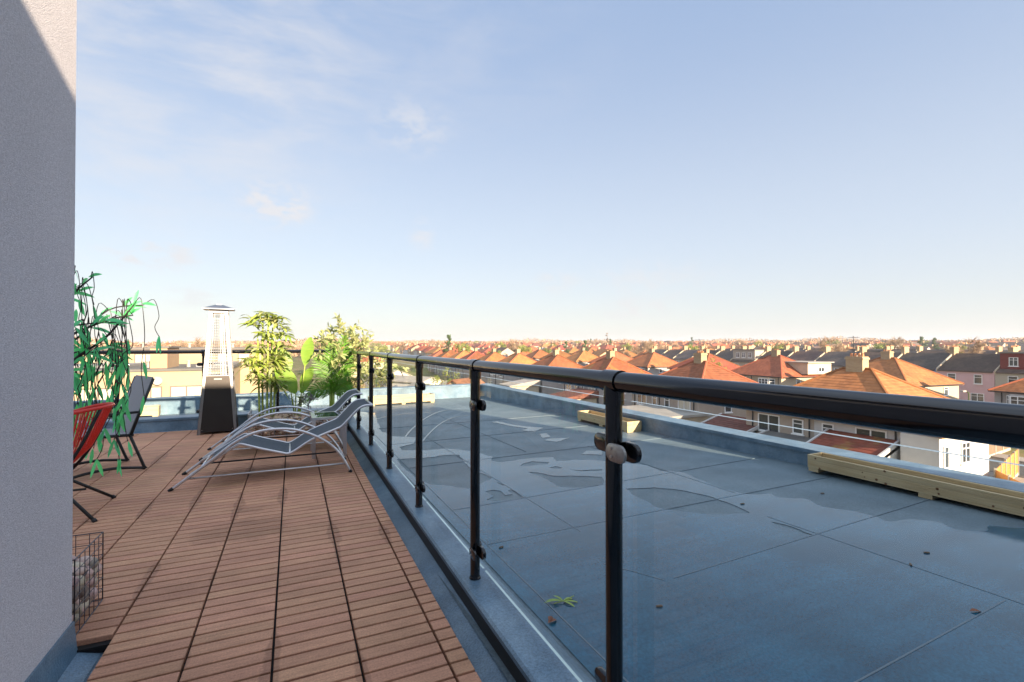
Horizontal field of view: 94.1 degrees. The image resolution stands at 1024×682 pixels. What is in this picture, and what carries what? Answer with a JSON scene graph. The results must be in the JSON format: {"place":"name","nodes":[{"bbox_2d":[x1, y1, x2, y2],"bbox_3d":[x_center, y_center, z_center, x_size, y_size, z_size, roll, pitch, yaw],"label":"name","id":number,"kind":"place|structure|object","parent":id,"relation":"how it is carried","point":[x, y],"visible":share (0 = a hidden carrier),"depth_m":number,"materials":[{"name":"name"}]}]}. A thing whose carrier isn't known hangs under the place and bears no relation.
{"place":"outdoors","nodes":[
{"label":"outdoors","id":0,"kind":"place"},
{"bbox_2d":[84,652,103,681],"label":"terrace floor","id":1,"kind":"structure","parent":0,"point":[93,667],"depth_m":1.85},
{"bbox_2d":[0,0,101,681],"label":"penthouse wall","id":2,"kind":"structure","parent":1,"relation":"on","point":[38,642],"depth_m":1.62,"materials":[{"name":"paint"}]},
{"bbox_2d":[77,428,456,681],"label":"deck underlay","id":3,"kind":"object","parent":1,"relation":"on","point":[99,647],"depth_m":2.02,"materials":[{"name":"black"}]},
{"bbox_2d":[72,423,481,681],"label":"deck","id":4,"kind":"structure","parent":3,"relation":"on","point":[163,548],"depth_m":2.48,"materials":[{"name":"brown wood"}]},
{"bbox_2d":[72,532,103,634],"bbox_3d":[-2.028,1.051,2.006,0.405,0.320,0.333,0,-1,-25],"label":"gabion planter","id":5,"kind":"object","parent":4,"relation":"on","point":[85,571],"visible":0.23,"depth_m":2.09,"materials":[{"name":"stone"}]},
{"bbox_2d":[73,402,115,522],"bbox_3d":[-3.310,0.845,3.313,0.856,0.778,0.705,0,-1,-25],"label":"string chair","id":6,"kind":"object","parent":4,"relation":"on","point":[91,435],"visible":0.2,"depth_m":3.40,"materials":[{"name":"red"}]},
{"bbox_2d":[73,375,154,478],"bbox_3d":[-3.893,0.791,4.521,0.575,0.884,0.690,0,-1,36],"label":"garden chair","id":7,"kind":"object","parent":4,"relation":"on","point":[136,396],"visible":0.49,"depth_m":4.61,"materials":[{"name":"black"}]},
{"bbox_2d":[73,265,160,477],"bbox_3d":[-3.487,0.286,3.926,0.927,1.891,0.631,0,-1,-25],"label":"artificial tree","id":8,"kind":"object","parent":4,"relation":"on","point":[87,367],"visible":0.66,"depth_m":3.91,"materials":[{"name":"plastic"}]},
{"bbox_2d":[197,304,238,434],"bbox_3d":[-4.075,0.372,6.631,0.464,1.762,0.464,0,-1,-28],"label":"patio heater","id":9,"kind":"object","parent":4,"relation":"on","point":[218,408],"visible":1,"depth_m":6.49,"materials":[{"name":"silver metal"}]},
{"bbox_2d":[167,398,372,491],"bbox_3d":[-2.184,0.924,4.483,1.634,0.642,0.574,0,-1,-25],"label":"sun lounger","id":10,"kind":"object","parent":4,"relation":"on","point":[341,420],"visible":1,"depth_m":4.47,"materials":[{"name":"silver metal"}]},
{"bbox_2d":[199,389,362,460],"bbox_3d":[-2.611,0.933,5.519,1.634,0.642,0.574,0,-1,-25],"label":"sun lounger","id":11,"kind":"object","parent":4,"relation":"on","point":[340,402],"visible":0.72,"depth_m":5.54,"materials":[{"name":"silver metal"}]},
{"bbox_2d":[247,405,347,436],"bbox_3d":[-2.965,1.099,6.658,1.236,0.305,0.657,0,-1,-25],"label":"gabion planter","id":12,"kind":"object","parent":4,"relation":"on","point":[285,416],"visible":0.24,"depth_m":6.40,"materials":[{"name":"silver metal"}]},
{"bbox_2d":[234,311,297,416],"bbox_3d":[-3.332,0.329,6.469,0.801,1.473,0.504,0,-1,-25],"label":"cane plant","id":13,"kind":"object","parent":12,"relation":"on","point":[263,364],"visible":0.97,"depth_m":6.45,"materials":[{"name":"green plant"}]},
{"bbox_2d":[274,337,313,415],"bbox_3d":[-2.991,0.503,6.567,0.485,1.122,0.390,0,-1,-14],"label":"banana plant","id":14,"kind":"object","parent":12,"relation":"in","point":[307,349],"visible":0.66,"depth_m":6.66,"materials":[{"name":"green plant"}]},
{"bbox_2d":[297,392,318,414],"bbox_3d":[-2.799,0.856,6.534,0.318,0.333,0.228,0,-1,42],"label":"twig plant","id":15,"kind":"object","parent":12,"relation":"in","point":[302,400],"visible":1,"depth_m":6.54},
{"bbox_2d":[304,334,356,406],"bbox_3d":[-2.537,0.482,6.740,0.802,1.165,0.472,0,-1,-25],"label":"palm plant","id":16,"kind":"object","parent":12,"relation":"on","point":[333,387],"visible":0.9,"depth_m":6.73,"materials":[{"name":"green plant"}]},
{"bbox_2d":[297,312,409,409],"bbox_3d":[-2.471,0.331,7.044,1.808,1.476,1.147,0,-1,10],"label":"variegated shrub","id":17,"kind":"object","parent":12,"relation":"on","point":[354,341],"visible":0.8,"depth_m":6.91,"materials":[{"name":"green plant"}]},
{"bbox_2d":[310,411,346,458],"bbox_3d":[-2.038,1.026,5.284,0.350,0.430,0.470,0,-1,-25],"label":"side table","id":18,"kind":"object","parent":4,"relation":"on","point":[327,415],"visible":0.66,"depth_m":5.14,"materials":[{"name":"silver metal"}]},
{"bbox_2d":[74,0,1023,343],"label":"sky","id":19,"kind":"structure","parent":0,"point":[467,170],"materials":[{"name":"blue"}]},
{"bbox_2d":[82,396,1023,681],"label":"flat roof","id":20,"kind":"structure","parent":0,"point":[764,474],"depth_m":4.73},
{"bbox_2d":[73,405,160,419],"bbox_3d":[-7.515,1.341,8.789,1.650,0.199,0.302,0,-1,-30],"label":"planter box","id":21,"kind":"object","parent":20,"relation":"on","point":[153,410],"visible":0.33,"depth_m":9.02,"materials":[{"name":"brown wood"}]},
{"bbox_2d":[77,408,324,433],"bbox_3d":[-5.831,1.221,6.344,6.715,0.301,0.420,0,-1,-25],"label":"upstand","id":22,"kind":"object","parent":20,"relation":"on","point":[165,423],"visible":0.26,"depth_m":6.67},
{"bbox_2d":[74,349,347,417],"bbox_3d":[-4.541,0.601,6.887,4.308,0.949,0.087,0,-1,-25],"label":"glass railing","id":23,"kind":"object","parent":22,"relation":"on","point":[202,352],"visible":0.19,"depth_m":6.86,"materials":[{"name":"black"}]},
{"bbox_2d":[73,384,469,414],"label":"parapet","id":24,"kind":"structure","parent":20,"relation":"on","point":[189,404],"depth_m":10.43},
{"bbox_2d":[368,393,434,405],"bbox_3d":[-2.570,1.363,11.128,1.500,0.198,0.302,0,-1,-30],"label":"planter box","id":25,"kind":"object","parent":20,"relation":"on","point":[407,398],"visible":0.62,"depth_m":11.03,"materials":[{"name":"brown wood"}]},
{"bbox_2d":[347,417,591,681],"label":"upstand","id":26,"kind":"object","parent":20,"relation":"on","point":[436,548],"visible":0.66,"depth_m":2.20,"materials":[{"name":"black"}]},
{"bbox_2d":[348,350,1023,681],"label":"glass railing","id":27,"kind":"object","parent":26,"relation":"on","point":[994,423],"visible":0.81,"depth_m":1.21,"materials":[{"name":"black"}]},
{"bbox_2d":[545,595,577,606],"bbox_3d":[0.241,1.215,2.234,0.176,0.037,0.107,0,-1,8],"label":"leaf sprig","id":28,"kind":"object","parent":20,"relation":"on","point":[566,600],"visible":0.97,"depth_m":2.22,"materials":[{"name":"green"}]},
{"bbox_2d":[577,410,641,432],"bbox_3d":[1.503,1.258,7.527,0.262,0.163,1.300,0,-1,-26],"label":"planter box","id":29,"kind":"object","parent":20,"relation":"on","point":[629,425],"visible":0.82,"depth_m":7.45,"materials":[{"name":"brown wood"}]},
{"bbox_2d":[354,409,1023,681],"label":"water","id":30,"kind":"structure","parent":20,"relation":"on","point":[817,608],"depth_m":2.41,"materials":[{"name":"liquid"}]},
{"bbox_2d":[367,414,1022,681],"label":"membrane seam","id":31,"kind":"object","parent":20,"relation":"on","point":[869,674],"visible":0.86,"depth_m":3.15,"materials":[{"name":"blue"}]},
{"bbox_2d":[808,452,1023,516],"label":"planter box","id":32,"kind":"object","parent":20,"relation":"on","point":[928,486],"visible":1,"depth_m":3.76,"materials":[{"name":"brown wood"}]},
{"bbox_2d":[269,348,1023,462],"bbox_3d":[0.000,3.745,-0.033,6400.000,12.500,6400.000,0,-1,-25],"label":"ground","id":33,"kind":"structure","parent":0,"point":[298,367],"depth_m":178.44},
{"bbox_2d":[74,343,269,400],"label":"apartment block","id":34,"kind":"structure","parent":33,"relation":"on","point":[176,374],"depth_m":30.41,"materials":[{"name":"cream render"},{"name":"yellow brick"},{"name":"window glass"}]},
{"bbox_2d":[78,388,110,400],"bbox_3d":[-24.570,3.492,28.262,1.800,1.400,0.060,0,-1,-25],"label":"window","id":35,"kind":"structure","parent":34,"relation":"in","point":[104,392],"depth_m":28.31,"materials":[{"name":"white"}]},
{"bbox_2d":[150,386,161,396],"bbox_3d":[-21.981,3.502,29.453,0.600,1.400,0.060,0,-1,-25],"label":"window","id":36,"kind":"structure","parent":34,"relation":"in","point":[156,391],"depth_m":29.46,"materials":[{"name":"white"}]},
{"bbox_2d":[170,385,201,396],"bbox_3d":[-20.550,3.508,30.111,1.750,1.400,0.060,0,-1,-25],"label":"window","id":37,"kind":"structure","parent":34,"relation":"in","point":[186,390],"depth_m":30.08,"materials":[{"name":"white"}]},
{"bbox_2d":[175,336,205,346],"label":"bare tree","id":38,"kind":"object","parent":33,"relation":"on","point":[184,344],"visible":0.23,"depth_m":174.99,"materials":[{"name":"brown plant"}]},
{"bbox_2d":[338,356,383,376],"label":"distant house","id":39,"kind":"structure","parent":33,"relation":"on","point":[367,360],"depth_m":148.97,"materials":[{"name":"tile"}]},
{"bbox_2d":[362,367,386,387],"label":"garden shrub","id":40,"kind":"object","parent":33,"relation":"on","point":[374,380],"visible":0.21,"depth_m":88.88,"materials":[{"name":"green plant"}]},
{"bbox_2d":[360,369,412,387],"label":"bungalow","id":41,"kind":"object","parent":33,"relation":"on","point":[397,372],"visible":0.17,"depth_m":107.32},
{"bbox_2d":[392,341,407,353],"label":"bare tree","id":42,"kind":"object","parent":33,"relation":"on","point":[395,346],"visible":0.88,"depth_m":291.72,"materials":[{"name":"brown plant"}]},
{"bbox_2d":[383,375,443,386],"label":"garage","id":43,"kind":"structure","parent":33,"relation":"on","point":[403,380],"depth_m":96.19,"materials":[{"name":"concrete"}]},
{"bbox_2d":[428,343,443,371],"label":"hip roofed house","id":44,"kind":"structure","parent":33,"relation":"on","point":[431,367],"depth_m":178.42,"materials":[{"name":"orange"}]},
{"bbox_2d":[427,367,451,384],"bbox_3d":[-9.002,7.046,59.908,4.063,7.520,5.040,0,-1,34],"label":"leafy tree","id":45,"kind":"object","parent":33,"relation":"on","point":[438,379],"visible":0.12,"depth_m":59.96,"materials":[{"name":"green plant"}]},
{"bbox_2d":[434,343,455,374],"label":"hip roofed house","id":46,"kind":"structure","parent":33,"relation":"on","point":[446,354],"depth_m":162.20,"materials":[{"name":"orange"}]},
{"bbox_2d":[443,334,453,351],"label":"conifer","id":47,"kind":"object","parent":33,"relation":"on","point":[448,345],"visible":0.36,"depth_m":178.17,"materials":[{"name":"green plant"}]},
{"bbox_2d":[445,347,468,378],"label":"hip roofed house","id":48,"kind":"structure","parent":33,"relation":"on","point":[460,354],"depth_m":146.74,"materials":[{"name":"orange"}]},
{"bbox_2d":[454,341,470,352],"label":"leafy tree","id":49,"kind":"object","parent":33,"relation":"on","point":[461,346],"visible":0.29,"depth_m":178.47,"materials":[{"name":"green plant"}]},
{"bbox_2d":[446,378,484,384],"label":"gabled house","id":50,"kind":"structure","parent":33,"relation":"on","point":[461,381],"depth_m":63.59,"materials":[{"name":"brown tile"}]},
{"bbox_2d":[455,347,484,378],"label":"hip roofed house","id":51,"kind":"structure","parent":33,"relation":"on","point":[475,354],"depth_m":129.85,"materials":[{"name":"orange"}]},
{"bbox_2d":[478,348,505,382],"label":"hip roofed house","id":52,"kind":"structure","parent":33,"relation":"on","point":[494,355],"depth_m":112.75,"materials":[{"name":"orange"}]},
{"bbox_2d":[496,345,514,356],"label":"distant house","id":53,"kind":"structure","parent":33,"relation":"on","point":[506,352],"depth_m":201.14,"materials":[{"name":"paint"}]},
{"bbox_2d":[489,342,536,384],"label":"hip roofed house","id":54,"kind":"structure","parent":33,"relation":"on","point":[517,356],"depth_m":96.66,"materials":[{"name":"orange"}]},
{"bbox_2d":[508,339,521,351],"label":"bare tree","id":55,"kind":"object","parent":33,"relation":"on","point":[515,345],"visible":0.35,"depth_m":210.54,"materials":[{"name":"brown plant"}]},
{"bbox_2d":[498,379,540,392],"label":"outbuilding","id":56,"kind":"structure","parent":33,"relation":"on","point":[527,386],"depth_m":75.17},
{"bbox_2d":[525,343,548,360],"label":"hip roofed house","id":57,"kind":"structure","parent":33,"relation":"on","point":[536,355],"depth_m":172.31,"materials":[{"name":"orange"}]},
{"bbox_2d":[75,336,1023,357],"bbox_3d":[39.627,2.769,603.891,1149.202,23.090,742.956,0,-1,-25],"label":"distant woodland","id":58,"kind":"object","parent":33,"relation":"on","point":[298,344],"visible":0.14,"depth_m":522.72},
{"bbox_2d":[520,348,583,393],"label":"hip roofed house","id":59,"kind":"structure","parent":33,"relation":"on","point":[555,359],"depth_m":79.11,"materials":[{"name":"orange tile"}]},
{"bbox_2d":[539,343,569,360],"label":"hip roofed house","id":60,"kind":"structure","parent":33,"relation":"on","point":[563,354],"depth_m":158.18,"materials":[{"name":"orange"}]},
{"bbox_2d":[549,388,598,402],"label":"outbuilding","id":61,"kind":"structure","parent":33,"relation":"on","point":[582,396],"depth_m":58.42,"materials":[{"name":"brown tile"}]},
{"bbox_2d":[129,339,1021,350],"bbox_3d":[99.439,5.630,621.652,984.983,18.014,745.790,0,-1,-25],"label":"distant rooftops","id":62,"kind":"object","parent":33,"relation":"on","point":[680,343],"visible":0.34,"depth_m":513.97,"materials":[{"name":"orange tile"}]},
{"bbox_2d":[566,347,597,365],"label":"hip roofed house","id":63,"kind":"structure","parent":33,"relation":"on","point":[582,357],"depth_m":139.70,"materials":[{"name":"orange"}]},
{"bbox_2d":[592,347,607,356],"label":"distant house","id":64,"kind":"structure","parent":33,"relation":"on","point":[599,352],"depth_m":211.08,"materials":[{"name":"orange tile"}]},
{"bbox_2d":[563,349,650,405],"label":"hip roofed house","id":65,"kind":"structure","parent":33,"relation":"on","point":[610,361],"depth_m":63.23,"materials":[{"name":"tile"}]},
{"bbox_2d":[587,347,632,363],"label":"hip roofed house","id":66,"kind":"structure","parent":33,"relation":"on","point":[621,356],"depth_m":125.25,"materials":[{"name":"orange"}]},
{"bbox_2d":[630,340,649,354],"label":"bare tree","id":67,"kind":"object","parent":33,"relation":"on","point":[638,350],"visible":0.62,"depth_m":215.77,"materials":[{"name":"brown plant"}]},
{"bbox_2d":[627,342,678,374],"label":"hip roofed house","id":68,"kind":"structure","parent":33,"relation":"on","point":[652,361],"depth_m":107.05,"materials":[{"name":"orange"}]},
{"bbox_2d":[622,404,711,422],"bbox_3d":[12.258,8.497,43.155,8.000,4.350,7.300,0,-1,-25],"label":"flat roofed extension","id":69,"kind":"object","parent":33,"relation":"on","point":[677,413],"visible":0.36,"depth_m":42.09,"materials":[{"name":"concrete"}]},
{"bbox_2d":[661,345,682,359],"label":"terraced house","id":70,"kind":"structure","parent":33,"relation":"on","point":[670,353],"depth_m":142.70,"materials":[{"name":"tile"}]},
{"bbox_2d":[673,345,699,361],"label":"terraced house","id":71,"kind":"structure","parent":33,"relation":"on","point":[684,354],"depth_m":136.00,"materials":[{"name":"tile"}]},
{"bbox_2d":[632,351,757,418],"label":"hip roofed house","id":72,"kind":"structure","parent":33,"relation":"on","point":[699,366],"depth_m":46.45,"materials":[{"name":"orange tile"}]},
{"bbox_2d":[636,394,646,404],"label":"window","id":73,"kind":"structure","parent":72,"relation":"in","point":[640,398],"depth_m":50.20,"materials":[{"name":"white"}]},
{"bbox_2d":[678,400,690,409],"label":"window","id":74,"kind":"structure","parent":72,"relation":"in","point":[686,405],"depth_m":43.85,"materials":[{"name":"white"}]},
{"bbox_2d":[667,348,739,369],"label":"hip roofed house","id":75,"kind":"structure","parent":33,"relation":"on","point":[729,365],"depth_m":92.60,"materials":[{"name":"orange"}]},
{"bbox_2d":[715,345,732,360],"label":"terraced house","id":76,"kind":"structure","parent":33,"relation":"on","point":[723,353],"depth_m":122.51,"materials":[{"name":"grey stone"}]},
{"bbox_2d":[701,413,758,432],"bbox_3d":[16.390,8.281,36.746,4.250,4.670,4.400,0,-1,-25],"label":"lean to","id":77,"kind":"object","parent":33,"relation":"on","point":[731,423],"visible":0.18,"depth_m":37.34,"materials":[{"name":"brown tile"}]},
{"bbox_2d":[754,345,791,360],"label":"terraced house","id":78,"kind":"structure","parent":33,"relation":"on","point":[767,352],"depth_m":110.51,"materials":[{"name":"paint"}]},
{"bbox_2d":[730,349,833,385],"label":"hip roofed house","id":79,"kind":"structure","parent":33,"relation":"on","point":[775,367],"depth_m":73.06,"materials":[{"name":"orange tile"}]},
{"bbox_2d":[758,429,810,441],"bbox_3d":[17.669,8.465,32.050,3.450,4.220,3.600,0,-1,-25],"label":"lean to","id":80,"kind":"object","parent":33,"relation":"on","point":[786,436],"visible":0.14,"depth_m":32.73,"materials":[{"name":"tile"}]},
{"bbox_2d":[787,346,823,360],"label":"terraced house","id":81,"kind":"structure","parent":33,"relation":"on","point":[796,354],"depth_m":101.36,"materials":[{"name":"tile"}]},
{"bbox_2d":[815,335,852,351],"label":"bare tree","id":82,"kind":"object","parent":33,"relation":"on","point":[838,347],"visible":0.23,"depth_m":123.16,"materials":[{"name":"brown plant"}]},
{"bbox_2d":[807,428,899,459],"bbox_3d":[19.347,8.054,27.927,3.850,4.970,4.100,0,-1,-25],"label":"lean to","id":83,"kind":"object","parent":33,"relation":"on","point":[864,446],"visible":0.29,"depth_m":27.93,"materials":[{"name":"tile"}]},
{"bbox_2d":[742,336,988,475],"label":"hip roofed house","id":84,"kind":"structure","parent":33,"relation":"on","point":[856,373],"depth_m":32.13,"materials":[{"name":"orange tile"}]},
{"bbox_2d":[758,413,779,431],"bbox_3d":[18.520,5.961,34.444,0.120,1.330,1.860,0,-1,-25],"label":"window","id":85,"kind":"structure","parent":84,"relation":"in","point":[767,418],"depth_m":34.42,"materials":[{"name":"white"}]},
{"bbox_2d":[791,419,804,435],"bbox_3d":[19.439,5.868,32.446,0.120,1.080,0.910,0,-1,-25],"label":"window","id":86,"kind":"structure","parent":84,"relation":"in","point":[797,423],"depth_m":32.43,"materials":[{"name":"white"}]},
{"bbox_2d":[855,427,886,438],"bbox_3d":[21.320,5.908,28.357,0.120,1.330,1.860,0,-1,-25],"label":"window","id":87,"kind":"structure","parent":84,"relation":"in","point":[863,431],"depth_m":28.34,"materials":[{"name":"white"}]},
{"bbox_2d":[883,336,904,348],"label":"bare tree","id":88,"kind":"object","parent":33,"relation":"on","point":[893,343],"visible":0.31,"depth_m":196.98,"materials":[{"name":"brown plant"}]},
{"bbox_2d":[869,350,964,398],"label":"hip roofed house","id":89,"kind":"structure","parent":33,"relation":"on","point":[887,362],"depth_m":58.55,"materials":[{"name":"orange tile"}]},
{"bbox_2d":[900,432,980,474],"bbox_3d":[23.866,7.251,26.424,4.700,6.550,1.980,0,-1,-25],"label":"extension","id":90,"kind":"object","parent":33,"relation":"on","point":[949,461],"visible":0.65,"depth_m":25.64,"materials":[{"name":"white paint"}]},
{"bbox_2d":[943,445,951,469],"bbox_3d":[22.813,6.153,25.013,0.660,1.280,0.120,0,-1,-25],"label":"window","id":91,"kind":"structure","parent":90,"relation":"in","point":[946,457],"depth_m":25.06,"materials":[{"name":"white"}]},
{"bbox_2d":[960,441,972,465],"bbox_3d":[24.630,6.086,25.850,1.060,1.230,0.120,0,-1,-25],"label":"window","id":92,"kind":"structure","parent":90,"relation":"in","point":[965,446],"depth_m":25.85,"materials":[{"name":"white"}]},
{"bbox_2d":[943,336,988,352],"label":"bare tree","id":93,"kind":"object","parent":33,"relation":"on","point":[976,348],"visible":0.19,"depth_m":100.24,"materials":[{"name":"brown plant"}]},
{"bbox_2d":[979,341,1005,346],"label":"distant house","id":94,"kind":"structure","parent":33,"relation":"on","point":[997,343],"depth_m":290.00,"materials":[{"name":"stone"}]},
{"bbox_2d":[989,445,1010,457],"bbox_3d":[40.039,9.442,40.900,17.247,2.220,0.120,0,-1,-31],"label":"garden fence","id":95,"kind":"object","parent":33,"relation":"on","point":[994,449],"visible":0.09,"depth_m":43.27,"materials":[{"name":"wood"}]},
{"bbox_2d":[987,378,1023,404],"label":"hip roofed house","id":96,"kind":"structure","parent":33,"relation":"on","point":[1012,392],"depth_m":48.77,"materials":[{"name":"orange tile"}]},
{"bbox_2d":[994,448,1018,478],"bbox_3d":[34.924,9.329,33.594,9.979,2.320,0.120,0,-1,-38],"label":"garden fence","id":97,"kind":"object","parent":33,"relation":"on","point":[1012,470],"visible":0.48,"depth_m":34.54,"materials":[{"name":"wood"}]},
{"bbox_2d":[994,346,1023,386],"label":"terraced house","id":98,"kind":"structure","parent":33,"relation":"on","point":[1009,368],"depth_m":68.19,"materials":[{"name":"pink brick"}]},
{"bbox_2d":[994,468,1023,482],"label":"garden fence","id":99,"kind":"object","parent":33,"relation":"on","point":[999,475],"visible":0.16,"depth_m":29.71,"materials":[{"name":"wood"}]},
{"bbox_2d":[730,345,764,365],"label":"terraced house","id":100,"kind":"structure","parent":0,"point":[743,355],"depth_m":113.71,"materials":[{"name":"stone"}]},
{"bbox_2d":[814,346,858,370],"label":"terraced house","id":101,"kind":"structure","parent":0,"point":[836,358],"depth_m":94.33,"materials":[{"name":"tile"}]},
{"bbox_2d":[857,346,900,359],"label":"terraced house","id":102,"kind":"structure","parent":0,"point":[870,355],"depth_m":89.04,"materials":[{"name":"stone"}]},
{"bbox_2d":[897,346,949,372],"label":"terraced house","id":103,"kind":"structure","parent":0,"point":[931,361],"depth_m":79.89,"materials":[{"name":"tile"}]},
{"bbox_2d":[916,345,948,352],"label":"terraced house","id":104,"kind":"structure","parent":0,"point":[919,348],"depth_m":111.97,"materials":[{"name":"stone"}]},
{"bbox_2d":[936,346,999,401],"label":"terraced house","id":105,"kind":"structure","parent":0,"point":[974,373],"depth_m":72.45,"materials":[{"name":"stone"}]},
{"bbox_2d":[971,393,983,400],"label":"window","id":106,"kind":"structure","parent":105,"relation":"in","point":[974,396],"depth_m":71.24,"materials":[{"name":"white"}]},
{"bbox_2d":[974,374,982,384],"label":"window","id":107,"kind":"structure","parent":105,"relation":"in","point":[977,378],"depth_m":71.17,"materials":[{"name":"white"}]},
{"bbox_2d":[989,458,1023,477],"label":"road","id":108,"kind":"structure","parent":0,"point":[993,465],"depth_m":39.20,"materials":[{"name":"asphalt"}]},
{"bbox_2d":[991,453,1023,462],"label":"pavement","id":109,"kind":"structure","parent":0,"point":[1003,456],"depth_m":42.06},
{"bbox_3d":[-2.883,5.833,1.430,14.000,8.350,18.900,0,-1,-25],"label":"apartment building","id":110,"kind":"object","parent":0,"visible":0},
{"bbox_2d":[480,383,1023,491],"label":"parapet","id":111,"kind":"structure","parent":110,"relation":"on","point":[783,449],"depth_m":5.76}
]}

